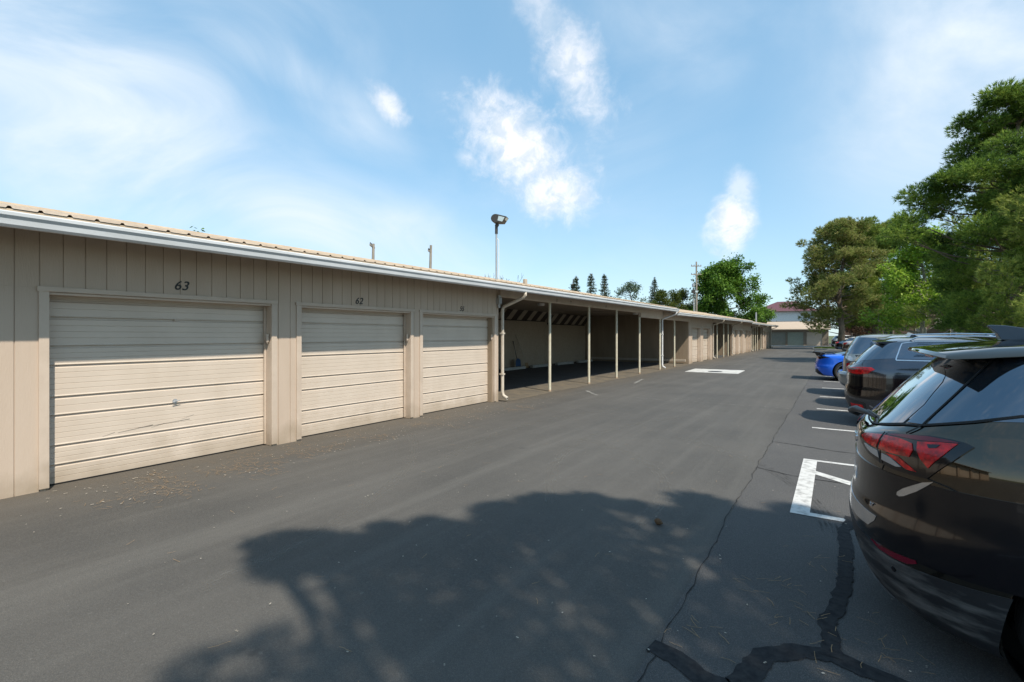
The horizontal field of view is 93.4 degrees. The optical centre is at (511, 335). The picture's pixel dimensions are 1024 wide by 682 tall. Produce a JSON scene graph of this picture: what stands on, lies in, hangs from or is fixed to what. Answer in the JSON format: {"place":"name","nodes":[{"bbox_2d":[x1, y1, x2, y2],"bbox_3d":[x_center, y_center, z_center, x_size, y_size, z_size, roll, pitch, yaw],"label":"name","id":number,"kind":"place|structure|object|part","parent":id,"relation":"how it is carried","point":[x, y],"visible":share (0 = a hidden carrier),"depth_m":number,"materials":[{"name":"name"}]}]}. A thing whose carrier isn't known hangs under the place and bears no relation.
{"place":"outdoors","nodes":[
{"label":"outdoors","id":0,"kind":"place"},
{"bbox_2d":[0,344,829,681],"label":"lane","id":1,"kind":"structure","parent":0,"point":[554,494],"depth_m":3.95,"materials":[{"name":"grey asphalt"}]},
{"bbox_2d":[47,398,548,508],"bbox_3d":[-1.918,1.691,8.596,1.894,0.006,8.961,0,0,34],"label":"pine needle litter","id":2,"kind":"object","parent":1,"relation":"on","point":[250,464],"visible":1,"depth_m":6.12,"materials":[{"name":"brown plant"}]},
{"bbox_2d":[0,201,679,498],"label":"garage building","id":3,"kind":"structure","parent":1,"relation":"on","point":[126,345],"depth_m":6.83,"materials":[{"name":"beige metal"}]},
{"bbox_2d":[49,295,264,485],"bbox_3d":[-4.542,0.619,6.458,0.078,2.162,2.540,0,0,34],"label":"garage door","id":4,"kind":"structure","parent":3,"relation":"in","point":[116,365],"depth_m":6.24,"materials":[{"name":"paint"}]},
{"bbox_2d":[302,308,403,436],"bbox_3d":[-2.906,0.619,8.937,0.038,2.162,2.440,0,0,34],"label":"garage door","id":5,"kind":"structure","parent":3,"relation":"in","point":[353,361],"depth_m":8.85,"materials":[{"name":"paint"}]},
{"bbox_2d":[423,314,487,413],"bbox_3d":[-1.329,0.619,11.299,0.032,2.162,2.580,0,0,34],"label":"garage door","id":6,"kind":"structure","parent":3,"relation":"in","point":[455,362],"depth_m":11.23,"materials":[{"name":"paint"}]},
{"bbox_2d":[491,214,508,279],"bbox_3d":[-0.454,-3.160,17.801,0.592,2.580,0.348,0,0,14],"label":"floodlight pole","id":7,"kind":"object","parent":3,"relation":"on","point":[497,219],"visible":0.93,"depth_m":17.80,"materials":[{"name":"metal"}]},
{"bbox_2d":[369,242,374,259],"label":"utility pole","id":8,"kind":"object","parent":1,"relation":"on","point":[373,249],"visible":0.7,"depth_m":42.37,"materials":[{"name":"brown metal"}]},
{"bbox_2d":[428,245,431,268],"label":"utility pole","id":9,"kind":"object","parent":1,"relation":"on","point":[430,256],"visible":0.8,"depth_m":45.48,"materials":[{"name":"brown metal"}]},
{"bbox_2d":[21,387,925,673],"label":"pale specks","id":10,"kind":"object","parent":1,"relation":"on","point":[475,559],"visible":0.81,"depth_m":2.81,"materials":[{"name":"beige"}]},
{"bbox_2d":[128,444,877,681],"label":"pine needle litter","id":11,"kind":"object","parent":1,"relation":"on","point":[536,582],"visible":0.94,"depth_m":3.09,"materials":[{"name":"brown plant"}]},
{"bbox_2d":[498,363,689,400],"bbox_3d":[4.630,1.699,20.848,1.700,0.001,19.200,0,0,34],"label":"sandy apron","id":12,"kind":"object","parent":1,"relation":"on","point":[523,392],"visible":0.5,"depth_m":16.99,"materials":[{"name":"concrete"}]},
{"bbox_2d":[545,309,752,366],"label":"garage building","id":13,"kind":"structure","parent":1,"relation":"on","point":[689,337],"depth_m":30.61,"materials":[{"name":"beige metal"}]},
{"bbox_2d":[692,328,697,362],"bbox_3d":[11.354,0.619,30.246,0.032,2.162,2.220,0,0,34],"label":"garage door","id":14,"kind":"structure","parent":13,"relation":"in","point":[694,330],"depth_m":30.50,"materials":[{"name":"paint"}]},
{"bbox_2d":[692,289,698,310],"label":"floodlight pole","id":15,"kind":"object","parent":13,"relation":"on","point":[694,291],"visible":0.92,"depth_m":42.66,"materials":[{"name":"metal"}]},
{"bbox_2d":[703,329,707,359],"bbox_3d":[12.981,0.619,32.676,0.032,2.162,2.270,0,0,34],"label":"garage door","id":16,"kind":"structure","parent":13,"relation":"in","point":[704,330],"depth_m":33.07,"materials":[{"name":"paint"}]},
{"bbox_2d":[734,330,735,353],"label":"garage door","id":17,"kind":"structure","parent":13,"relation":"in","point":[734,330],"depth_m":42.68,"materials":[{"name":"paint"}]},
{"bbox_2d":[654,518,662,524],"bbox_3d":[1.316,1.674,4.334,0.058,0.058,0.091,0,0,-29],"label":"pine cone","id":18,"kind":"object","parent":1,"relation":"on","point":[658,521],"visible":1,"depth_m":4.32,"materials":[{"name":"brown plant"}]},
{"bbox_2d":[685,369,744,373],"bbox_3d":[9.605,1.700,22.824,2.330,0.040,2.320,0,0,34],"label":"drain pad","id":19,"kind":"object","parent":1,"relation":"in","point":[717,371],"visible":0.98,"depth_m":22.47,"materials":[{"name":"paint"}]},
{"bbox_2d":[637,381,807,681],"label":"seam crack","id":20,"kind":"object","parent":1,"relation":"on","point":[700,566],"visible":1,"depth_m":3.45,"materials":[{"name":"black asphalt"}]},
{"bbox_2d":[743,321,777,352],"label":"garage building","id":21,"kind":"structure","parent":1,"relation":"on","point":[757,335],"depth_m":56.07,"materials":[{"name":"beige wood"}]},
{"bbox_2d":[0,0,1023,335],"label":"sky","id":22,"kind":"structure","parent":0,"point":[640,141],"materials":[{"name":"blue"}]},
{"bbox_2d":[498,361,665,391],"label":"carport floor","id":23,"kind":"structure","parent":0,"point":[521,378],"depth_m":21.94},
{"bbox_2d":[500,366,525,370],"bbox_3d":[0.073,1.628,23.658,0.195,0.130,2.000,0,0,34],"label":"wheel stop","id":24,"kind":"object","parent":23,"relation":"on","point":[514,368],"visible":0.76,"depth_m":23.57,"materials":[{"name":"concrete"}]},
{"bbox_2d":[512,341,520,366],"bbox_3d":[0.186,0.992,24.846,0.361,1.356,0.480,0,0,34],"label":"snow shovel","id":25,"kind":"object","parent":23,"relation":"on","point":[518,361],"visible":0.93,"depth_m":24.80,"materials":[{"name":"blue plastic"}]},
{"bbox_2d":[530,364,551,367],"bbox_3d":[1.575,1.628,25.901,0.195,0.130,2.000,0,0,34],"label":"wheel stop","id":26,"kind":"object","parent":23,"relation":"on","point":[539,365],"visible":0.76,"depth_m":25.57,"materials":[{"name":"concrete"}]},
{"bbox_2d":[555,361,573,364],"bbox_3d":[3.077,1.628,28.145,0.195,0.130,2.000,0,0,34],"label":"wheel stop","id":27,"kind":"object","parent":23,"relation":"on","point":[563,363],"visible":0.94,"depth_m":27.94,"materials":[{"name":"concrete"}]},
{"bbox_2d":[576,359,592,362],"bbox_3d":[4.579,1.628,30.389,0.195,0.130,2.000,0,0,34],"label":"wheel stop","id":28,"kind":"object","parent":23,"relation":"on","point":[582,361],"visible":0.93,"depth_m":29.96,"materials":[{"name":"concrete"}]},
{"bbox_2d":[765,301,825,321],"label":"house","id":29,"kind":"structure","parent":0,"point":[786,314],"depth_m":106.53,"materials":[{"name":"white paint"}]},
{"bbox_2d":[767,321,830,345],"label":"garage building","id":30,"kind":"structure","parent":0,"point":[798,333],"depth_m":79.56,"materials":[{"name":"paint"}]},
{"bbox_2d":[772,332,784,344],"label":"garage door","id":31,"kind":"structure","parent":30,"relation":"in","point":[778,338],"depth_m":80.92,"materials":[{"name":"grey metal"}]},
{"bbox_2d":[788,332,802,345],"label":"garage door","id":32,"kind":"structure","parent":30,"relation":"in","point":[794,338],"depth_m":79.55,"materials":[{"name":"grey metal"}]},
{"bbox_2d":[807,332,821,345],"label":"garage door","id":33,"kind":"structure","parent":30,"relation":"in","point":[812,339],"depth_m":78.09,"materials":[{"name":"paint"}]},
{"bbox_2d":[632,344,1023,681],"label":"parking area","id":34,"kind":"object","parent":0,"point":[772,537],"visible":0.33,"depth_m":3.16,"materials":[{"name":"asphalt"}]},
{"bbox_2d":[646,640,908,681],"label":"crack sealant","id":35,"kind":"object","parent":34,"relation":"on","point":[752,667],"visible":1,"depth_m":2.50,"materials":[{"name":"black asphalt"}]},
{"bbox_2d":[664,555,932,674],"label":"pine needle litter","id":36,"kind":"object","parent":34,"relation":"on","point":[800,620],"visible":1,"depth_m":2.78,"materials":[{"name":"brown plant"}]},
{"bbox_2d":[790,459,853,521],"bbox_3d":[5.605,1.696,4.112,5.460,0.001,2.430,0,0,34],"label":"hatched aisle","id":37,"kind":"object","parent":34,"relation":"on","point":[802,500],"visible":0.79,"depth_m":5.37,"materials":[{"name":"paint"}]},
{"bbox_2d":[812,350,845,379],"bbox_3d":[13.839,1.109,17.752,4.690,1.294,2.040,0,0,34],"label":"parked car","id":38,"kind":"object","parent":34,"relation":"on","point":[829,364],"visible":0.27,"depth_m":18.08,"materials":[{"name":"blue paint"}]},
{"bbox_2d":[812,376,854,431],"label":"stall lines","id":39,"kind":"object","parent":34,"relation":"on","point":[832,409],"visible":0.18,"depth_m":10.88,"materials":[{"name":"paint"}]},
{"bbox_2d":[817,516,853,659],"bbox_3d":[2.414,1.693,3.529,0.154,0.001,2.465,0,0,37],"label":"crack sealant","id":40,"kind":"object","parent":34,"relation":"on","point":[841,591],"visible":0.94,"depth_m":3.13,"materials":[{"name":"black asphalt"}]},
{"bbox_2d":[834,339,846,349],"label":"parked car","id":41,"kind":"object","parent":34,"relation":"on","point":[839,345],"visible":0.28,"depth_m":51.64,"materials":[{"name":"grey metal"}]},
{"bbox_2d":[831,335,854,346],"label":"parked car","id":42,"kind":"object","parent":34,"relation":"on","point":[834,339],"visible":0.29,"depth_m":62.14,"materials":[{"name":"white paint"}]},
{"bbox_2d":[842,337,854,350],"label":"parked car","id":43,"kind":"object","parent":34,"relation":"on","point":[847,342],"visible":0.24,"depth_m":42.93,"materials":[{"name":"white paint"}]},
{"bbox_2d":[837,334,904,385],"bbox_3d":[11.490,0.858,12.706,4.840,1.796,2.200,0,0,34],"label":"parked car","id":44,"kind":"object","parent":34,"relation":"on","point":[859,344],"visible":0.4,"depth_m":13.19,"materials":[{"name":"silver metal"}]},
{"bbox_3d":[9.750,0.305,13.871,0.312,0.521,1.424,0,0,34],"label":"rear window","id":45,"kind":"part","parent":44,"relation":"part of","materials":[{"name":"black glass"}]},
{"bbox_2d":[844,335,995,414],"bbox_3d":[8.601,0.868,8.382,4.659,1.764,2.120,0,0,34],"label":"parked car","id":46,"kind":"object","parent":34,"relation":"on","point":[878,372],"visible":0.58,"depth_m":8.68,"materials":[{"name":"paint"}]},
{"bbox_3d":[6.912,0.376,9.513,0.412,0.431,1.096,0,0,34],"label":"rear window","id":47,"kind":"part","parent":46,"relation":"part of","materials":[{"name":"black glass"}]},
{"bbox_3d":[7.271,0.276,8.370,0.892,0.301,0.167,0,0,34],"label":"side window","id":48,"kind":"part","parent":46,"relation":"part of","materials":[{"name":"black glass"}]},
{"bbox_2d":[855,332,994,356],"bbox_3d":[10.213,0.843,10.431,4.659,1.818,2.120,0,0,34],"label":"parked car","id":49,"kind":"object","parent":34,"relation":"on","point":[908,334],"visible":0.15,"depth_m":10.56,"materials":[{"name":"grey paint"}]},
{"bbox_2d":[848,325,1023,680],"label":"parked car","id":50,"kind":"object","parent":34,"relation":"on","point":[936,498],"visible":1,"depth_m":2.40,"materials":[{"name":"brown paint"}]},
{"bbox_3d":[2.504,0.367,3.089,0.339,0.388,1.099,0,0,34],"label":"rear window","id":51,"kind":"part","parent":50,"relation":"part of","materials":[{"name":"black glass"}]},
{"bbox_3d":[2.698,0.281,2.106,1.342,0.378,0.300,0,0,44],"label":"side window","id":52,"kind":"part","parent":50,"relation":"part of","materials":[{"name":"black glass"}]},
{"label":"grass island","id":53,"kind":"structure","parent":34,"relation":"on","visible":0},
{"bbox_2d":[815,346,834,347],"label":"grass","id":54,"kind":"structure","parent":53,"relation":"on","point":[825,347],"depth_m":57.38,"materials":[{"name":"green plant"}]},
{"bbox_2d":[813,347,838,349],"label":"island kerb","id":55,"kind":"structure","parent":53,"relation":"on","point":[823,349],"depth_m":55.86,"materials":[{"name":"concrete"}]},
{"bbox_2d":[779,216,893,341],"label":"pine tree","id":56,"kind":"object","parent":53,"relation":"on","point":[822,284],"visible":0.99,"depth_m":56.90,"materials":[{"name":"green plant"}]},
{"label":"ground","id":57,"kind":"structure","parent":0,"visible":0},
{"bbox_2d":[568,279,577,290],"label":"spruce tree","id":58,"kind":"object","parent":57,"relation":"on","point":[572,286],"visible":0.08,"depth_m":55.40,"materials":[{"name":"green plant"}]},
{"bbox_2d":[574,276,580,291],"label":"spruce tree","id":59,"kind":"object","parent":57,"relation":"on","point":[576,279],"visible":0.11,"depth_m":57.13,"materials":[{"name":"green plant"}]},
{"bbox_2d":[586,273,596,293],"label":"spruce tree","id":60,"kind":"object","parent":57,"relation":"on","point":[591,279],"visible":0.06,"depth_m":59.46,"materials":[{"name":"green plant"}]},
{"bbox_2d":[598,274,611,296],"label":"spruce tree","id":61,"kind":"object","parent":57,"relation":"on","point":[604,287],"visible":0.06,"depth_m":62.84,"materials":[{"name":"green plant"}]},
{"bbox_2d":[613,281,652,303],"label":"ash tree","id":62,"kind":"object","parent":57,"relation":"on","point":[628,288],"visible":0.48,"depth_m":70.58,"materials":[{"name":"green plant"}]},
{"bbox_2d":[646,277,660,303],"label":"spruce tree","id":63,"kind":"object","parent":57,"relation":"on","point":[654,282],"visible":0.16,"depth_m":80.26,"materials":[{"name":"green plant"}]},
{"bbox_2d":[649,289,679,308],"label":"arborvitae","id":64,"kind":"object","parent":57,"relation":"on","point":[661,295],"visible":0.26,"depth_m":76.75,"materials":[{"name":"green plant"}]},
{"bbox_2d":[664,289,689,310],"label":"arborvitae","id":65,"kind":"object","parent":57,"relation":"on","point":[675,296],"visible":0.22,"depth_m":79.07,"materials":[{"name":"green plant"}]},
{"bbox_2d":[678,287,692,310],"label":"arborvitae","id":66,"kind":"object","parent":57,"relation":"on","point":[684,295],"visible":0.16,"depth_m":83.27,"materials":[{"name":"green plant"}]},
{"bbox_2d":[686,296,697,308],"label":"arborvitae","id":67,"kind":"object","parent":57,"relation":"on","point":[690,305],"visible":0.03,"depth_m":86.39,"materials":[{"name":"plant"}]},
{"bbox_2d":[691,262,700,311],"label":"utility pole","id":68,"kind":"object","parent":57,"relation":"on","point":[696,274],"visible":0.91,"depth_m":75.30,"materials":[{"name":"brown wood"}]},
{"bbox_2d":[688,252,772,321],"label":"maple tree","id":69,"kind":"object","parent":57,"relation":"on","point":[719,281],"visible":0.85,"depth_m":77.93,"materials":[{"name":"green plant"}]},
{"bbox_2d":[749,301,778,323],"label":"maple tree","id":70,"kind":"object","parent":57,"relation":"on","point":[768,316],"visible":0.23,"depth_m":87.99,"materials":[{"name":"green plant"}]},
{"bbox_2d":[845,315,881,335],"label":"building","id":71,"kind":"structure","parent":57,"relation":"on","point":[852,330],"depth_m":74.05,"materials":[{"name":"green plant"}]},
{"bbox_2d":[824,214,931,334],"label":"pine tree","id":72,"kind":"object","parent":57,"relation":"on","point":[875,283],"visible":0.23,"depth_m":63.79,"materials":[{"name":"green plant"}]},
{"bbox_2d":[843,294,966,336],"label":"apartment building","id":73,"kind":"structure","parent":57,"relation":"on","point":[931,331],"depth_m":80.98,"materials":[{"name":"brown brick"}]},
{"label":"grass strip","id":74,"kind":"structure","parent":0,"visible":0},
{"bbox_2d":[858,222,964,333],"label":"lime tree","id":75,"kind":"object","parent":74,"relation":"on","point":[902,274],"visible":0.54,"depth_m":42.01,"materials":[{"name":"green plant"}]},
{"bbox_2d":[874,76,1023,338],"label":"pine tree","id":76,"kind":"object","parent":74,"relation":"on","point":[992,144],"visible":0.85,"depth_m":25.99,"materials":[{"name":"green plant"}]},
{"bbox_2d":[902,171,1023,340],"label":"pine tree","id":77,"kind":"object","parent":74,"relation":"on","point":[980,255],"visible":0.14,"depth_m":32.93,"materials":[{"name":"green plant"}]},
{"bbox_2d":[963,186,1023,335],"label":"pine tree","id":78,"kind":"object","parent":74,"relation":"on","point":[1018,310],"visible":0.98,"depth_m":21.32,"materials":[{"name":"green plant"}]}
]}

